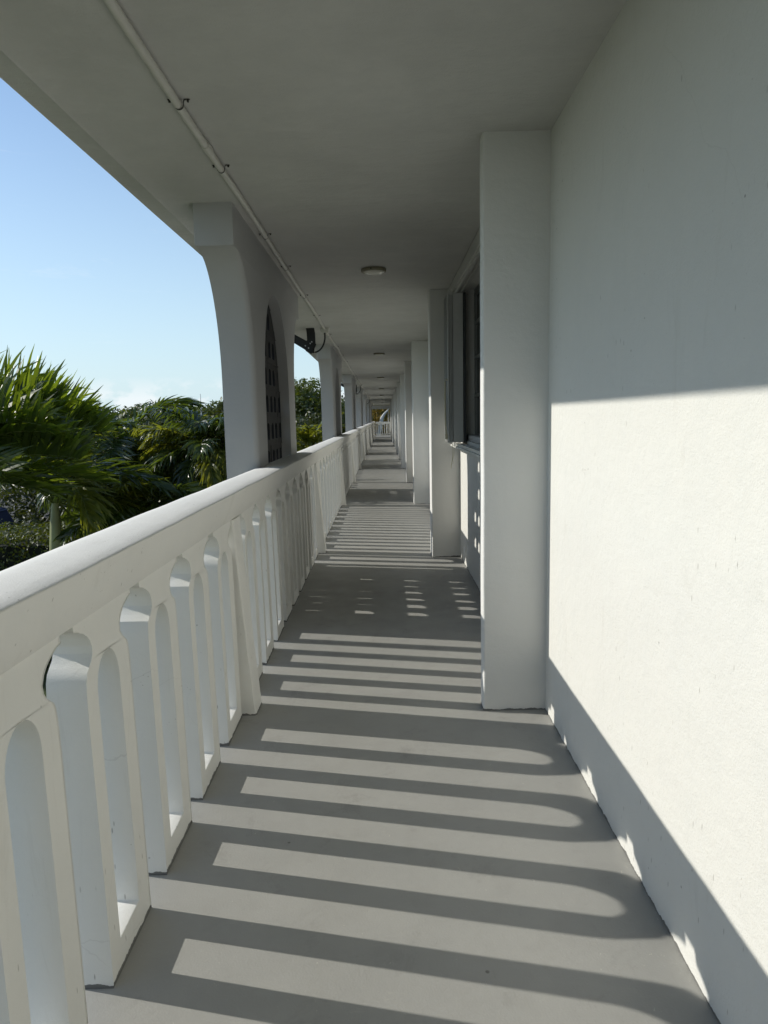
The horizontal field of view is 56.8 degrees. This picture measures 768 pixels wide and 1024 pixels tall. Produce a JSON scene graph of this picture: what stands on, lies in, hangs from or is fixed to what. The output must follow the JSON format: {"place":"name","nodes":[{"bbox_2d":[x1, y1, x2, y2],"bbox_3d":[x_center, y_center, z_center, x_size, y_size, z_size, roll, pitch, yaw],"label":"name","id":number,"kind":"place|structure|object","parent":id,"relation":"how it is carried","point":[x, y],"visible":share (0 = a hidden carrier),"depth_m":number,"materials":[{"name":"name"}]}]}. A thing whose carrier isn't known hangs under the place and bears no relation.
{"place":"outdoors","nodes":[
{"label":"outdoors","id":0,"kind":"place"},
{"bbox_2d":[0,506,14,530],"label":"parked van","id":1,"kind":"object","parent":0,"point":[5,516],"visible":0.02,"depth_m":17.89,"materials":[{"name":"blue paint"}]},
{"bbox_2d":[0,486,49,525],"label":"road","id":2,"kind":"structure","parent":0,"point":[21,509],"depth_m":38.98,"materials":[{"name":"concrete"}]},
{"bbox_2d":[0,483,71,530],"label":"shrub","id":3,"kind":"object","parent":2,"relation":"on","point":[18,515],"visible":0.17,"depth_m":22.88,"materials":[{"name":"green plant"}]},
{"bbox_2d":[0,445,131,514],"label":"shrub","id":4,"kind":"object","parent":2,"relation":"on","point":[31,493],"visible":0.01,"depth_m":22.96,"materials":[{"name":"green plant"}]},
{"bbox_2d":[117,399,174,426],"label":"leafy tree","id":5,"kind":"object","parent":2,"relation":"on","point":[124,413],"visible":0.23,"depth_m":46.65,"materials":[{"name":"green plant"}]},
{"bbox_2d":[215,401,223,417],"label":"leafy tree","id":6,"kind":"object","parent":2,"relation":"on","point":[220,409],"visible":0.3,"depth_m":45.22,"materials":[{"name":"green plant"}]},
{"bbox_2d":[43,668,48,697],"bbox_3d":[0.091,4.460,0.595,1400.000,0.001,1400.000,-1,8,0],"label":"ground","id":7,"kind":"structure","parent":0,"point":[44,682],"depth_m":12.51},
{"bbox_2d":[0,520,95,671],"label":"hedge","id":8,"kind":"object","parent":7,"relation":"on","point":[19,543],"visible":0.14,"depth_m":12.95,"materials":[{"name":"green plant"}]},
{"bbox_2d":[0,344,121,504],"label":"palm tree","id":9,"kind":"object","parent":7,"relation":"on","point":[40,412],"visible":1,"depth_m":9.45,"materials":[{"name":"green plant"}]},
{"bbox_2d":[0,420,181,655],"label":"palm tree","id":10,"kind":"object","parent":7,"relation":"on","point":[95,499],"visible":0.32,"depth_m":11.79,"materials":[{"name":"green plant"}]},
{"bbox_2d":[104,405,121,419],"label":"leafy tree","id":11,"kind":"object","parent":7,"relation":"on","point":[113,410],"visible":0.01,"depth_m":57.84,"materials":[{"name":"green plant"}]},
{"bbox_2d":[37,480,197,522],"bbox_3d":[-7.224,-0.087,20.105,4.645,4.173,4.849,-6,9,-34],"label":"shrub","id":12,"kind":"object","parent":7,"relation":"on","point":[61,508],"depth_m":18.95,"materials":[{"name":"green plant"}]},
{"bbox_2d":[28,394,207,514],"bbox_3d":[-5.583,0.092,14.990,3.917,5.081,3.845,-1,8,0],"label":"palm tree","id":13,"kind":"object","parent":7,"relation":"on","point":[123,442],"visible":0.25,"depth_m":14.35,"materials":[{"name":"green plant"}]},
{"bbox_2d":[52,455,206,546],"bbox_3d":[-4.127,0.874,13.190,3.354,3.948,3.560,-1,8,0],"label":"palm tree","id":14,"kind":"object","parent":7,"relation":"on","point":[129,488],"visible":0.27,"depth_m":12.17,"materials":[{"name":"green plant"}]},
{"bbox_2d":[130,403,226,499],"bbox_3d":[-3.366,0.342,13.684,2.610,4.841,2.752,-8,10,-42],"label":"palm tree","id":15,"kind":"object","parent":7,"relation":"on","point":[203,449],"visible":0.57,"depth_m":12.85,"materials":[{"name":"green plant"}]},
{"bbox_2d":[197,397,222,418],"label":"leafy tree","id":16,"kind":"object","parent":7,"relation":"on","point":[210,410],"visible":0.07,"depth_m":48.98,"materials":[{"name":"green plant"}]},
{"bbox_2d":[193,202,298,479],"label":"pierced pier","id":17,"kind":"structure","parent":7,"relation":"on","point":[255,297],"depth_m":4.79,"materials":[{"name":"paint"}]},
{"bbox_2d":[296,408,342,445],"bbox_3d":[-3.924,-2.175,32.151,5.205,4.988,5.316,-1,8,0],"label":"shrub","id":18,"kind":"object","parent":7,"relation":"on","point":[308,422],"visible":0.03,"depth_m":31.36,"materials":[{"name":"green plant"}]},
{"bbox_2d":[294,377,345,438],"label":"leafy tree","id":19,"kind":"object","parent":7,"relation":"on","point":[307,396],"visible":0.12,"depth_m":43.56,"materials":[{"name":"green plant"}]},
{"bbox_2d":[296,412,344,451],"bbox_3d":[-2.559,-1.019,24.146,3.470,4.740,3.338,-1,8,0],"label":"palm tree","id":20,"kind":"object","parent":7,"relation":"on","point":[308,435],"visible":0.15,"depth_m":23.45,"materials":[{"name":"green plant"}]},
{"bbox_2d":[317,344,341,440],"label":"pierced pier","id":21,"kind":"structure","parent":7,"relation":"on","point":[330,363],"depth_m":12.36,"materials":[{"name":"paint"}]},
{"bbox_2d":[343,374,355,431],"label":"pierced pier","id":22,"kind":"structure","parent":7,"relation":"on","point":[349,381],"depth_m":19.93,"materials":[{"name":"paint"}]},
{"bbox_2d":[356,387,362,427],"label":"pierced pier","id":23,"kind":"structure","parent":7,"relation":"on","point":[359,409],"depth_m":27.53,"materials":[{"name":"paint"}]},
{"bbox_2d":[363,395,366,424],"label":"pierced pier","id":24,"kind":"structure","parent":7,"relation":"on","point":[364,409],"depth_m":35.10,"materials":[{"name":"paint"}]},
{"bbox_2d":[367,399,369,423],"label":"pierced pier","id":25,"kind":"structure","parent":7,"relation":"on","point":[368,411],"depth_m":42.70,"materials":[{"name":"paint"}]},
{"bbox_2d":[370,403,371,421],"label":"pierced pier","id":26,"kind":"structure","parent":7,"relation":"on","point":[370,412],"depth_m":50.32,"materials":[{"name":"paint"}]},
{"bbox_2d":[372,409,389,434],"bbox_3d":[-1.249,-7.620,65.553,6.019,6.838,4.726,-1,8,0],"label":"golden tree","id":27,"kind":"object","parent":7,"relation":"on","point":[377,418],"visible":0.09,"depth_m":64.84,"materials":[{"name":"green plant"}]},
{"bbox_2d":[377,409,388,433],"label":"bare tree","id":28,"kind":"object","parent":7,"relation":"on","point":[382,417],"visible":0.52,"depth_m":61.37,"materials":[{"name":"grey plant"}]},
{"bbox_2d":[460,0,767,1023],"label":"building wall","id":29,"kind":"structure","parent":7,"relation":"on","point":[656,642],"depth_m":1.92,"materials":[{"name":"paint"}]},
{"bbox_2d":[444,228,480,467],"bbox_3d":[0.655,-1.120,5.450,0.206,1.723,3.300,-1,8,0],"label":"storm shutter","id":30,"kind":"object","parent":29,"relation":"attached to","point":[455,362],"visible":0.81,"depth_m":6.52,"materials":[{"name":"white metal"}]},
{"bbox_2d":[467,282,479,443],"bbox_3d":[0.838,-1.206,5.454,0.120,1.382,2.426,-1,8,0],"label":"window","id":31,"kind":"structure","parent":29,"relation":"attached to","point":[475,438],"depth_m":6.54,"materials":[{"name":"black glass"}]},
{"bbox_2d":[135,412,195,479],"bbox_3d":[-7.166,-0.935,23.897,4.951,4.847,5.272,0,8,11],"label":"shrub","id":32,"kind":"object","parent":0,"point":[160,421],"visible":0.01,"depth_m":23.55,"materials":[{"name":"green plant"}]},
{"bbox_2d":[0,78,343,412],"label":"sky","id":33,"kind":"structure","parent":0,"point":[91,277],"materials":[{"name":"blue"}]},
{"bbox_2d":[166,406,183,429],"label":"leafy tree","id":34,"kind":"object","parent":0,"point":[171,407],"visible":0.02,"depth_m":50.75,"materials":[{"name":"green plant"}]},
{"bbox_2d":[0,0,626,404],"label":"ceiling","id":35,"kind":"structure","parent":0,"point":[342,136],"depth_m":2.91,"materials":[{"name":"white paint"}]},
{"bbox_2d":[103,0,372,403],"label":"conduit","id":36,"kind":"object","parent":35,"relation":"attached to","point":[121,18],"visible":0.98,"depth_m":2.96,"materials":[{"name":"white metal"}]},
{"bbox_2d":[294,328,325,353],"bbox_3d":[-1.278,-2.376,9.681,0.966,0.440,0.198,-1,8,0],"label":"light bracket","id":37,"kind":"object","parent":35,"relation":"attached to","point":[309,345],"visible":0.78,"depth_m":9.66,"materials":[{"name":"black metal"}]},
{"bbox_2d":[361,266,385,274],"bbox_3d":[-0.087,-2.037,6.022,0.212,0.045,0.215,-1,8,0],"label":"ceiling light","id":38,"kind":"object","parent":35,"relation":"attached to","point":[374,270],"visible":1,"depth_m":5.96,"materials":[{"name":"white glass"}]},
{"bbox_2d":[372,405,389,408],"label":"end beam","id":39,"kind":"structure","parent":35,"relation":"attached to","point":[380,406],"depth_m":57.47,"materials":[{"name":"paint"}]},
{"bbox_2d":[85,435,718,1023],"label":"floor","id":40,"kind":"structure","parent":0,"point":[393,823],"depth_m":2.38,"materials":[{"name":"grey paint"}]},
{"bbox_2d":[0,486,244,1023],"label":"railing section","id":41,"kind":"object","parent":40,"relation":"on","point":[116,739],"visible":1,"depth_m":1.83,"materials":[{"name":"paint"}]},
{"bbox_2d":[209,449,319,715],"bbox_3d":[-0.763,0.164,5.590,0.242,1.135,4.342,-1,8,0],"label":"railing section","id":42,"kind":"object","parent":40,"relation":"on","point":[273,539],"visible":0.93,"depth_m":4.44,"materials":[{"name":"paint"}]},
{"bbox_2d":[306,438,342,553],"bbox_3d":[-0.766,-0.393,9.774,0.241,1.134,4.342,-1,8,0],"label":"railing section","id":43,"kind":"object","parent":40,"relation":"on","point":[327,484],"visible":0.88,"depth_m":9.03,"materials":[{"name":"paint"}]},
{"bbox_2d":[333,432,352,505],"bbox_3d":[-0.769,-0.952,13.957,0.241,1.134,4.342,-1,8,0],"label":"railing section","id":44,"kind":"object","parent":40,"relation":"on","point":[345,453],"visible":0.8,"depth_m":13.42,"materials":[{"name":"paint"}]},
{"bbox_2d":[345,429,359,482],"bbox_3d":[-0.772,-1.510,18.140,0.242,1.134,4.342,-1,8,0],"label":"railing section","id":45,"kind":"object","parent":40,"relation":"on","point":[354,451],"visible":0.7,"depth_m":17.78,"materials":[{"name":"paint"}]},
{"bbox_2d":[356,427,363,468],"bbox_3d":[-0.775,-2.068,22.322,0.242,1.135,4.342,-1,8,0],"label":"railing section","id":46,"kind":"object","parent":40,"relation":"on","point":[360,449],"visible":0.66,"depth_m":21.84,"materials":[{"name":"paint"}]},
{"bbox_2d":[360,426,365,459],"bbox_3d":[-0.778,-2.626,26.505,0.241,1.135,4.342,-1,8,0],"label":"railing section","id":47,"kind":"object","parent":40,"relation":"on","point":[364,441],"visible":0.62,"depth_m":26.02,"materials":[{"name":"paint"}]},
{"bbox_2d":[363,425,368,453],"bbox_3d":[-0.781,-3.183,30.688,0.241,1.134,4.342,-1,8,0],"label":"railing section","id":48,"kind":"object","parent":40,"relation":"on","point":[366,432],"visible":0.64,"depth_m":30.00,"materials":[{"name":"paint"}]},
{"bbox_2d":[365,424,369,448],"bbox_3d":[-0.784,-3.741,34.871,0.241,1.134,4.342,-1,8,0],"label":"railing section","id":49,"kind":"object","parent":40,"relation":"on","point":[368,436],"visible":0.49,"depth_m":33.90,"materials":[{"name":"paint"}]},
{"bbox_2d":[368,423,371,445],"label":"railing section","id":50,"kind":"object","parent":40,"relation":"on","point":[370,432],"visible":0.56,"depth_m":37.38,"materials":[{"name":"paint"}]},
{"bbox_2d":[375,422,389,434],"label":"end railing","id":51,"kind":"object","parent":40,"relation":"on","point":[382,423],"visible":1,"depth_m":57.58,"materials":[{"name":"paint"}]},
{"bbox_2d":[391,400,391,437],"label":"pillar","id":52,"kind":"structure","parent":40,"relation":"on","point":[391,418],"depth_m":44.82,"materials":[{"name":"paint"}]},
{"bbox_2d":[392,399,392,442],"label":"pillar","id":53,"kind":"structure","parent":40,"relation":"on","point":[392,420],"depth_m":40.67,"materials":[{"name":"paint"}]},
{"bbox_2d":[392,395,394,444],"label":"pillar","id":54,"kind":"structure","parent":40,"relation":"on","point":[393,419],"depth_m":36.51,"materials":[{"name":"paint"}]},
{"bbox_2d":[394,392,395,448],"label":"pillar","id":55,"kind":"structure","parent":40,"relation":"on","point":[394,423],"depth_m":32.36,"materials":[{"name":"paint"}]},
{"bbox_2d":[395,388,397,453],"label":"pillar","id":56,"kind":"structure","parent":40,"relation":"on","point":[396,413],"depth_m":28.18,"materials":[{"name":"paint"}]},
{"bbox_2d":[397,382,400,459],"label":"pillar","id":57,"kind":"structure","parent":40,"relation":"on","point":[399,421],"depth_m":24.02,"materials":[{"name":"paint"}]},
{"bbox_2d":[400,374,405,468],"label":"pillar","id":58,"kind":"structure","parent":40,"relation":"on","point":[402,418],"depth_m":19.89,"materials":[{"name":"paint"}]},
{"bbox_2d":[404,361,412,482],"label":"pillar","id":59,"kind":"structure","parent":40,"relation":"on","point":[408,420],"depth_m":15.57,"materials":[{"name":"paint"}]},
{"bbox_2d":[411,341,429,503],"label":"pillar","id":60,"kind":"structure","parent":40,"relation":"on","point":[420,417],"depth_m":11.67,"materials":[{"name":"paint"}]},
{"bbox_2d":[428,289,460,556],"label":"pillar","id":61,"kind":"structure","parent":40,"relation":"on","point":[445,507],"depth_m":7.25,"materials":[{"name":"paint"}]},
{"bbox_2d":[480,130,550,710],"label":"pillar","id":62,"kind":"structure","parent":40,"relation":"on","point":[515,169],"depth_m":3.33,"materials":[{"name":"paint"}]}
]}

